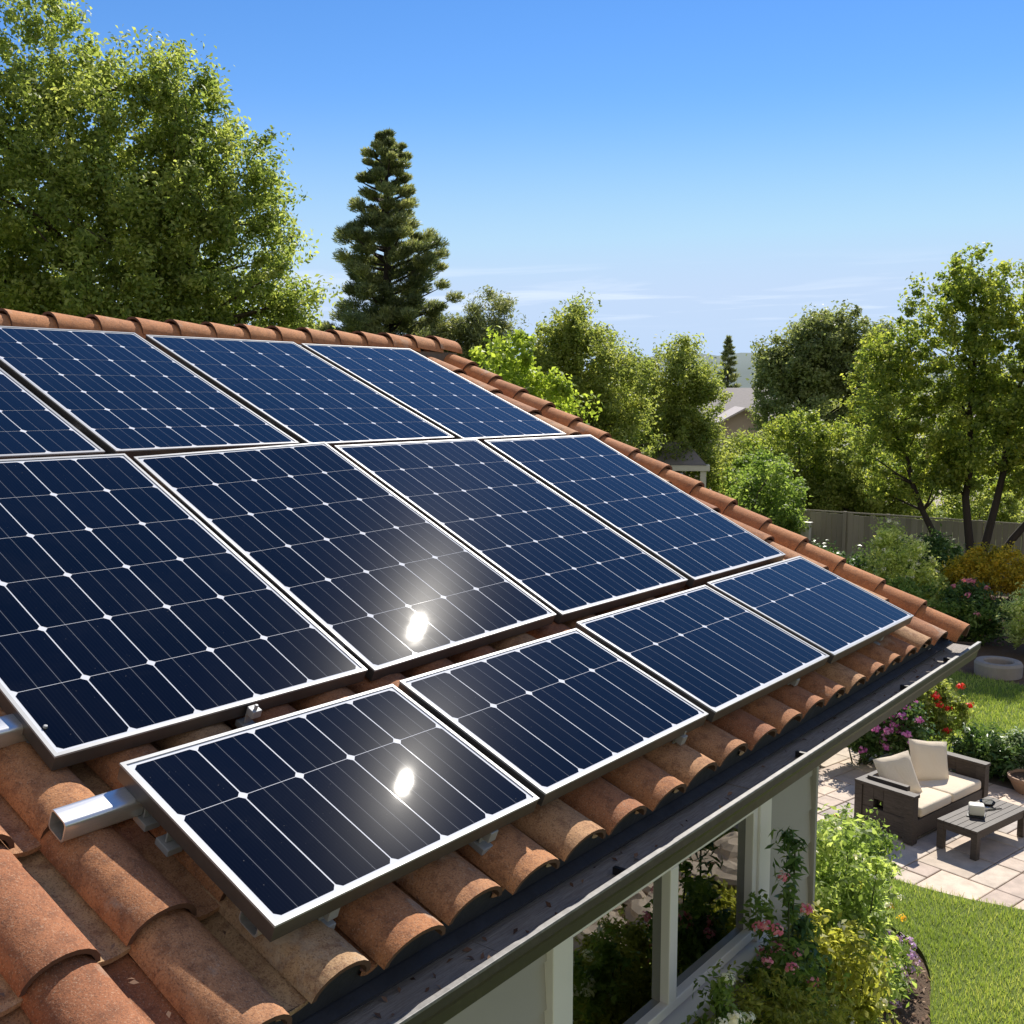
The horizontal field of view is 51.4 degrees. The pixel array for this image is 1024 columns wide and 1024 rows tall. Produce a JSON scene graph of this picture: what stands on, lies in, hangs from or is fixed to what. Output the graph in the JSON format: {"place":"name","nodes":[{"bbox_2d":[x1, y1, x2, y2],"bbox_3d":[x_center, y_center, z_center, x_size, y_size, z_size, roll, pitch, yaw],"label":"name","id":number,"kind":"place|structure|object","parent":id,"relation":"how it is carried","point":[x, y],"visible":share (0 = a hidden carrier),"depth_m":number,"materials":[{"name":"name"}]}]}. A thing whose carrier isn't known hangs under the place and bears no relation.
{"place":"outdoors","nodes":[
{"label":"outdoors","id":0,"kind":"place"},
{"bbox_2d":[0,0,1023,371],"label":"sky","id":1,"kind":"structure","parent":0,"point":[717,169],"materials":[{"name":"blue"}]},
{"bbox_2d":[609,350,1023,389],"bbox_3d":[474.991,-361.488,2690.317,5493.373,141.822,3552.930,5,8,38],"label":"hills","id":2,"kind":"structure","parent":0,"point":[743,365],"depth_m":2732.28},
{"bbox_2d":[860,935,930,1023],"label":"planting bed","id":3,"kind":"object","parent":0,"point":[911,1008],"depth_m":9.33,"materials":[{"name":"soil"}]},
{"bbox_2d":[681,959,755,1023],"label":"white flower plant","id":4,"kind":"object","parent":3,"relation":"on","point":[719,991],"visible":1,"depth_m":4.46,"materials":[{"name":"green plant"}]},
{"bbox_2d":[693,960,856,1023],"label":"golden green shrub","id":5,"kind":"object","parent":3,"relation":"on","point":[785,1009],"visible":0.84,"depth_m":4.70,"materials":[{"name":"green plant"}]},
{"bbox_2d":[748,826,828,1023],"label":"tall spire plant","id":6,"kind":"object","parent":3,"relation":"on","point":[805,924],"visible":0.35,"depth_m":5.12,"materials":[{"name":"green plant"}]},
{"bbox_2d":[737,870,851,1023],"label":"pink flower plant","id":7,"kind":"object","parent":3,"relation":"on","point":[779,956],"visible":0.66,"depth_m":5.01,"materials":[{"name":"green plant"}]},
{"bbox_2d":[774,900,900,1023],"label":"leafy shrub","id":8,"kind":"object","parent":3,"relation":"on","point":[867,992],"visible":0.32,"depth_m":5.32,"materials":[{"name":"green plant"}]},
{"bbox_2d":[817,800,906,925],"bbox_3d":[3.253,3.465,10.386,1.130,1.451,1.797,1,6,8],"label":"leafy shrub","id":9,"kind":"object","parent":3,"relation":"on","point":[886,844],"visible":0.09,"depth_m":10.25,"materials":[{"name":"green plant"}]},
{"bbox_2d":[814,803,917,1023],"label":"flowering shrub","id":10,"kind":"object","parent":3,"relation":"on","point":[849,893],"visible":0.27,"depth_m":6.29,"materials":[{"name":"green plant"}]},
{"bbox_2d":[875,956,916,1014],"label":"lilac flowers","id":11,"kind":"object","parent":3,"relation":"on","point":[903,982],"visible":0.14,"depth_m":9.16,"materials":[{"name":"plant"}]},
{"bbox_2d":[876,930,921,981],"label":"lilac flowers","id":12,"kind":"object","parent":3,"relation":"on","point":[911,968],"visible":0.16,"depth_m":9.56,"materials":[{"name":"purple plant"}]},
{"bbox_2d":[817,747,1023,909],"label":"patio","id":13,"kind":"structure","parent":0,"point":[995,871],"depth_m":12.29,"materials":[{"name":"beige stone"}]},
{"bbox_2d":[854,751,990,845],"bbox_3d":[5.154,3.510,13.346,1.840,0.640,0.792,-5,8,-39],"label":"garden sofa","id":14,"kind":"object","parent":13,"relation":"on","point":[906,814],"visible":0.8,"depth_m":12.94,"materials":[{"name":"brown wicker"}]},
{"bbox_2d":[873,750,922,792],"bbox_3d":[4.757,3.252,13.138,0.520,0.520,0.158,-9,-18,-16],"label":"pillow","id":15,"kind":"object","parent":14,"relation":"on","point":[898,767],"visible":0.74,"depth_m":13.09,"materials":[{"name":"fabric"}]},
{"bbox_2d":[908,738,948,780],"bbox_3d":[5.345,3.196,13.647,0.540,0.540,0.158,6,-19,-9],"label":"pillow","id":16,"kind":"object","parent":14,"relation":"on","point":[929,760],"visible":0.9,"depth_m":13.59,"materials":[{"name":"fabric"}]},
{"bbox_2d":[936,796,1023,860],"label":"coffee table","id":17,"kind":"object","parent":13,"relation":"on","point":[960,822],"visible":0.97,"depth_m":12.43,"materials":[{"name":"grey wood"}]},
{"bbox_2d":[966,811,985,818],"bbox_3d":[5.471,3.566,12.551,0.200,0.012,0.200,3,7,28],"label":"tray","id":18,"kind":"object","parent":17,"relation":"on","point":[974,816],"visible":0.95,"depth_m":12.48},
{"bbox_2d":[968,802,984,815],"bbox_3d":[5.471,3.489,12.542,0.170,0.141,0.140,2,7,18],"label":"candle","id":19,"kind":"object","parent":18,"relation":"on","point":[976,808],"visible":1,"depth_m":12.49,"materials":[{"name":"wax"}]},
{"bbox_2d":[979,799,995,807],"bbox_3d":[5.719,3.511,12.814,0.180,0.056,0.180,5,8,38],"label":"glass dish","id":20,"kind":"object","parent":17,"relation":"on","point":[989,805],"visible":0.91,"depth_m":12.77,"materials":[{"name":"glass"}]},
{"bbox_2d":[1007,769,1023,794],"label":"plant pot","id":21,"kind":"object","parent":13,"relation":"on","point":[1015,777],"visible":1,"depth_m":14.18,"materials":[{"name":"ceramic"}]},
{"bbox_2d":[995,726,1023,768],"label":"silver plant","id":22,"kind":"object","parent":21,"relation":"in","point":[1013,744],"visible":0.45,"depth_m":14.63,"materials":[{"name":"green plant"}]},
{"bbox_2d":[830,438,1014,591],"bbox_3d":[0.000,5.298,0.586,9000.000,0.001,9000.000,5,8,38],"label":"ground","id":23,"kind":"structure","parent":0,"point":[922,468],"depth_m":74.89,"materials":[{"name":"green plant"}]},
{"bbox_2d":[0,0,346,345],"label":"broadleaf tree","id":24,"kind":"object","parent":23,"relation":"on","point":[162,213],"visible":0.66,"depth_m":20.84,"materials":[{"name":"green plant"}]},
{"bbox_2d":[312,127,484,351],"bbox_3d":[-3.646,-4.670,31.435,6.843,12.974,6.020,2,7,18],"label":"pine tree","id":25,"kind":"object","parent":23,"relation":"on","point":[390,222],"visible":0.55,"depth_m":30.49,"materials":[{"name":"green plant"}]},
{"bbox_2d":[388,284,530,371],"bbox_3d":[-2.157,-2.427,31.448,4.527,8.520,4.424,5,8,38],"label":"broadleaf tree","id":26,"kind":"object","parent":23,"relation":"on","point":[502,306],"visible":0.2,"depth_m":30.78,"materials":[{"name":"green plant"}]},
{"bbox_2d":[0,308,980,1023],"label":"house","id":27,"kind":"structure","parent":23,"relation":"on","point":[650,934],"depth_m":3.17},
{"bbox_2d":[48,787,182,856],"bbox_3d":[0.266,0.563,4.195,0.262,0.177,4.345,5,8,36],"label":"mounting rail","id":28,"kind":"object","parent":27,"relation":"attached to","point":[87,815],"visible":0.12,"depth_m":2.55,"materials":[{"name":"metal"}]},
{"bbox_2d":[575,585,828,722],"bbox_3d":[0.822,0.557,4.471,0.668,0.048,1.065,31,23,32],"label":"solar panel","id":29,"kind":"object","parent":28,"relation":"attached to","point":[714,654],"visible":0.98,"depth_m":4.38,"materials":[{"name":"glass"}]},
{"bbox_2d":[0,638,343,748],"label":"mounting rail","id":30,"kind":"object","parent":27,"relation":"attached to","point":[11,729],"visible":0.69,"depth_m":2.73,"materials":[{"name":"metal"}]},
{"bbox_2d":[0,650,944,1017],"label":"leaf litter","id":31,"kind":"object","parent":27,"relation":"on","point":[548,904],"visible":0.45,"depth_m":2.76,"materials":[{"name":"brown plant"}]},
{"bbox_2d":[239,637,883,936],"bbox_3d":[0.719,0.772,3.991,0.140,0.121,4.140,5,8,38],"label":"mounting rail","id":32,"kind":"object","parent":27,"relation":"attached to","point":[482,846],"visible":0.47,"depth_m":2.92,"materials":[{"name":"metal"}]},
{"bbox_2d":[117,684,539,941],"bbox_3d":[-0.453,0.742,2.849,0.630,0.049,0.957,31,22,32],"label":"solar panel","id":33,"kind":"object","parent":32,"relation":"attached to","point":[277,827],"visible":1,"depth_m":2.74,"materials":[{"name":"glass"}]},
{"bbox_2d":[398,628,707,805],"bbox_3d":[0.168,0.655,3.630,0.629,0.048,0.985,31,23,32],"label":"solar panel","id":34,"kind":"object","parent":32,"relation":"attached to","point":[546,720],"visible":0.94,"depth_m":3.54,"materials":[{"name":"glass"}]},
{"bbox_2d":[706,556,913,663],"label":"solar panel","id":35,"kind":"object","parent":32,"relation":"attached to","point":[834,617],"visible":0.95,"depth_m":5.26,"materials":[{"name":"glass"}]},
{"bbox_2d":[544,798,777,1023],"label":"window","id":36,"kind":"structure","parent":27,"relation":"in","point":[638,962],"depth_m":4.64,"materials":[{"name":"clear glass"}]},
{"bbox_3d":[-1.272,-0.430,5.338,0.075,0.065,4.100,5,8,38],"label":"mounting rail","id":37,"kind":"object","parent":27,"relation":"attached to","visible":0},
{"bbox_2d":[0,368,104,458],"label":"solar panel","id":38,"kind":"object","parent":37,"relation":"attached to","point":[32,425],"visible":0.91,"depth_m":4.31,"materials":[{"name":"glass"}]},
{"bbox_2d":[0,326,298,459],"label":"solar panel","id":39,"kind":"object","parent":37,"relation":"attached to","point":[131,395],"visible":0.93,"depth_m":5.01,"materials":[{"name":"glass"}]},
{"bbox_2d":[145,335,453,447],"bbox_3d":[-1.179,-0.678,5.920,1.460,0.048,1.045,32,24,32],"label":"solar panel","id":40,"kind":"object","parent":37,"relation":"attached to","point":[298,393],"visible":0.88,"depth_m":5.84,"materials":[{"name":"glass"}]},
{"bbox_2d":[301,343,565,442],"bbox_3d":[-0.501,-0.758,6.737,1.470,0.049,0.985,32,24,32],"label":"solar panel","id":41,"kind":"object","parent":37,"relation":"attached to","point":[455,405],"visible":0.94,"depth_m":6.67,"materials":[{"name":"glass"}]},
{"bbox_3d":[-0.705,-0.103,4.988,0.075,0.065,4.200,5,8,38],"label":"mounting rail","id":42,"kind":"object","parent":27,"relation":"attached to","visible":0},
{"bbox_2d":[0,453,367,770],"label":"solar panel","id":43,"kind":"object","parent":42,"relation":"attached to","point":[139,606],"visible":1,"depth_m":3.33,"materials":[{"name":"glass"}]},
{"bbox_2d":[133,442,555,680],"bbox_3d":[-0.678,0.115,4.290,1.511,0.049,1.003,35,27,31],"label":"solar panel","id":44,"kind":"object","parent":42,"relation":"attached to","point":[375,578],"visible":0.98,"depth_m":4.19,"materials":[{"name":"glass"}]},
{"bbox_2d":[334,438,687,623],"bbox_3d":[-0.007,0.025,5.127,1.492,0.048,1.040,35,25,31],"label":"solar panel","id":45,"kind":"object","parent":42,"relation":"attached to","point":[563,558],"visible":0.96,"depth_m":5.04,"materials":[{"name":"glass"}]},
{"bbox_2d":[483,435,785,587],"bbox_3d":[0.685,-0.060,5.971,1.480,0.048,1.050,35,25,31],"label":"solar panel","id":46,"kind":"object","parent":42,"relation":"attached to","point":[694,541],"visible":0.96,"depth_m":5.88,"materials":[{"name":"glass"}]},
{"bbox_2d":[468,325,604,424],"bbox_3d":[0.061,-0.767,24.157,3.440,6.824,2.989,5,8,38],"label":"lime tree","id":47,"kind":"object","parent":23,"relation":"on","point":[506,365],"visible":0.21,"depth_m":23.46,"materials":[{"name":"green plant"}]},
{"bbox_2d":[509,286,666,457],"bbox_3d":[2.145,-2.128,29.829,4.814,8.316,4.475,-4,7,-32],"label":"broadleaf tree","id":48,"kind":"object","parent":23,"relation":"on","point":[573,340],"visible":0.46,"depth_m":28.92,"materials":[{"name":"green plant"}]},
{"bbox_2d":[603,426,654,457],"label":"green shrub","id":49,"kind":"object","parent":23,"relation":"on","point":[644,437],"depth_m":30.81,"materials":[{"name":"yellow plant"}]},
{"bbox_2d":[594,377,670,459],"bbox_3d":[3.201,-1.094,31.461,2.610,5.959,4.728,2,7,15],"label":"broadleaf tree","id":50,"kind":"object","parent":23,"relation":"on","point":[657,413],"visible":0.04,"depth_m":31.97,"materials":[{"name":"green plant"}]},
{"bbox_2d":[611,331,739,493],"bbox_3d":[4.922,-2.020,33.540,4.432,7.277,4.069,-2,7,-21],"label":"broadleaf tree","id":51,"kind":"object","parent":23,"relation":"on","point":[690,426],"visible":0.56,"depth_m":32.71,"materials":[{"name":"green plant"}]},
{"bbox_2d":[652,441,709,487],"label":"outbuilding","id":52,"kind":"structure","parent":23,"relation":"on","point":[697,463],"depth_m":31.82,"materials":[{"name":"concrete"}]},
{"bbox_2d":[680,406,768,476],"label":"neighbour house","id":53,"kind":"structure","parent":23,"relation":"on","point":[736,416],"depth_m":64.49,"materials":[{"name":"paint"}]},
{"bbox_2d":[716,335,741,387],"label":"conifer tree","id":54,"kind":"object","parent":23,"relation":"on","point":[728,350],"visible":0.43,"depth_m":87.16,"materials":[{"name":"green plant"}]},
{"bbox_2d":[689,388,798,417],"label":"neighbour house","id":55,"kind":"structure","parent":23,"relation":"on","point":[742,397],"depth_m":73.24,"materials":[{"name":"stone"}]},
{"bbox_2d":[544,376,957,423],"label":"distant wood","id":56,"kind":"object","parent":23,"relation":"on","point":[897,411],"depth_m":115.79,"materials":[{"name":"green plant"}]},
{"bbox_2d":[771,399,858,459],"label":"broadleaf tree","id":57,"kind":"object","parent":23,"relation":"on","point":[834,401],"visible":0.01,"depth_m":60.87,"materials":[{"name":"green plant"}]},
{"bbox_2d":[760,507,1023,599],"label":"wooden fence","id":58,"kind":"object","parent":23,"relation":"on","point":[823,522],"visible":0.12,"depth_m":29.83,"materials":[{"name":"grey wood"}]},
{"bbox_2d":[796,521,812,540],"bbox_3d":[8.335,0.540,30.462,0.480,0.530,0.210,5,8,38],"label":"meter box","id":59,"kind":"object","parent":58,"relation":"attached to","point":[807,533],"visible":0.41,"depth_m":30.34,"materials":[{"name":"grey metal"}]},
{"bbox_2d":[825,504,1022,577],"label":"neighbour lawn","id":60,"kind":"structure","parent":0,"point":[940,520],"depth_m":45.51,"materials":[{"name":"green plant"}]},
{"bbox_2d":[706,425,822,510],"bbox_3d":[8.310,-0.844,35.895,5.131,4.419,5.142,5,8,38],"label":"yellow green shrub","id":61,"kind":"object","parent":60,"relation":"on","point":[735,447],"visible":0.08,"depth_m":36.07,"materials":[{"name":"green plant"}]},
{"bbox_2d":[715,407,884,548],"bbox_3d":[9.252,-0.969,34.680,5.757,4.920,3.463,3,7,24],"label":"yellow green shrub","id":62,"kind":"object","parent":60,"relation":"on","point":[801,430],"visible":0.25,"depth_m":34.02,"materials":[{"name":"green plant"}]},
{"bbox_2d":[745,299,904,460],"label":"oak tree","id":63,"kind":"object","parent":60,"relation":"on","point":[811,362],"visible":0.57,"depth_m":46.67,"materials":[{"name":"green plant"}]},
{"bbox_2d":[802,424,951,550],"bbox_3d":[11.138,-0.511,32.939,4.971,4.401,2.984,2,7,15],"label":"yellow green shrub","id":64,"kind":"object","parent":60,"relation":"on","point":[839,500],"visible":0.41,"depth_m":32.64,"materials":[{"name":"green plant"}]},
{"bbox_2d":[910,360,1023,514],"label":"broadleaf tree","id":65,"kind":"object","parent":60,"relation":"on","point":[991,448],"visible":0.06,"depth_m":46.19,"materials":[{"name":"green plant"}]},
{"bbox_2d":[933,475,1023,537],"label":"green shrub","id":66,"kind":"object","parent":60,"relation":"on","point":[1011,509],"visible":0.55,"depth_m":33.83,"materials":[{"name":"green plant"}]},
{"bbox_2d":[878,595,1023,754],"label":"back bed","id":67,"kind":"object","parent":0,"point":[1005,650],"visible":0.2,"depth_m":22.12,"materials":[{"name":"green plant"}]},
{"bbox_2d":[713,443,813,534],"bbox_3d":[7.220,-0.043,30.950,2.931,3.974,5.045,2,7,14],"label":"green shrub","id":68,"kind":"object","parent":67,"relation":"on","point":[772,489],"visible":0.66,"depth_m":29.74,"materials":[{"name":"green plant"}]},
{"bbox_2d":[811,535,887,574],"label":"dark green shrub","id":69,"kind":"object","parent":67,"relation":"on","point":[856,563],"visible":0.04,"depth_m":26.74,"materials":[{"name":"green plant"}]},
{"bbox_2d":[845,700,942,764],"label":"magenta flower shrub","id":70,"kind":"object","parent":67,"relation":"on","point":[872,741],"visible":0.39,"depth_m":14.88,"materials":[{"name":"green plant"}]},
{"bbox_2d":[857,516,957,607],"bbox_3d":[9.221,1.372,24.772,2.530,2.448,1.566,5,8,38],"label":"white flower shrub","id":71,"kind":"object","parent":67,"relation":"on","point":[907,554],"visible":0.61,"depth_m":24.61,"materials":[{"name":"green plant"}]},
{"bbox_2d":[887,523,974,609],"bbox_3d":[10.424,1.420,25.744,2.080,2.143,2.940,-1,6,-13],"label":"dark green shrub","id":72,"kind":"object","parent":67,"relation":"on","point":[940,546],"visible":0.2,"depth_m":25.76,"materials":[{"name":"green plant"}]},
{"bbox_2d":[839,240,1023,552],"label":"broadleaf tree","id":73,"kind":"object","parent":67,"relation":"on","point":[967,431],"visible":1,"depth_m":26.34,"materials":[{"name":"green leaf"},{"name":"dark bark"}]},
{"bbox_2d":[885,678,978,749],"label":"red flower shrub","id":74,"kind":"object","parent":67,"relation":"on","point":[940,696],"visible":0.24,"depth_m":15.50,"materials":[{"name":"green plant"}]},
{"bbox_2d":[883,574,1007,645],"bbox_3d":[9.019,2.072,23.062,3.360,1.475,2.140,5,8,38],"label":"dark green shrub","id":75,"kind":"object","parent":67,"relation":"on","point":[911,589],"visible":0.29,"depth_m":22.55,"materials":[{"name":"green plant"}]},
{"bbox_2d":[938,575,1019,645],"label":"pink flower shrub","id":76,"kind":"object","parent":67,"relation":"on","point":[972,594],"visible":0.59,"depth_m":22.57,"materials":[{"name":"green plant"}]},
{"bbox_2d":[935,541,1023,606],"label":"golden shrub","id":77,"kind":"object","parent":67,"relation":"on","point":[968,564],"visible":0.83,"depth_m":23.88,"materials":[{"name":"yellow plant"}]},
{"bbox_2d":[947,722,1023,781],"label":"green shrub","id":78,"kind":"object","parent":67,"relation":"on","point":[975,743],"visible":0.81,"depth_m":14.69,"materials":[{"name":"green plant"}]},
{"bbox_2d":[974,656,1023,680],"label":"fire pit ring","id":79,"kind":"object","parent":67,"relation":"on","point":[1002,668],"visible":1,"depth_m":19.95,"materials":[{"name":"concrete"}]},
{"bbox_2d":[991,582,1023,649],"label":"pale shrub","id":80,"kind":"object","parent":67,"relation":"on","point":[1015,626],"visible":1,"depth_m":21.50,"materials":[{"name":"green plant"}]},
{"bbox_2d":[883,878,1023,1023],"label":"lawn","id":81,"kind":"structure","parent":0,"point":[964,984],"depth_m":10.07,"materials":[{"name":"green plant"}]},
{"bbox_2d":[907,670,1023,751],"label":"back lawn","id":82,"kind":"structure","parent":0,"point":[993,686],"depth_m":18.20,"materials":[{"name":"green plant"}]}
]}

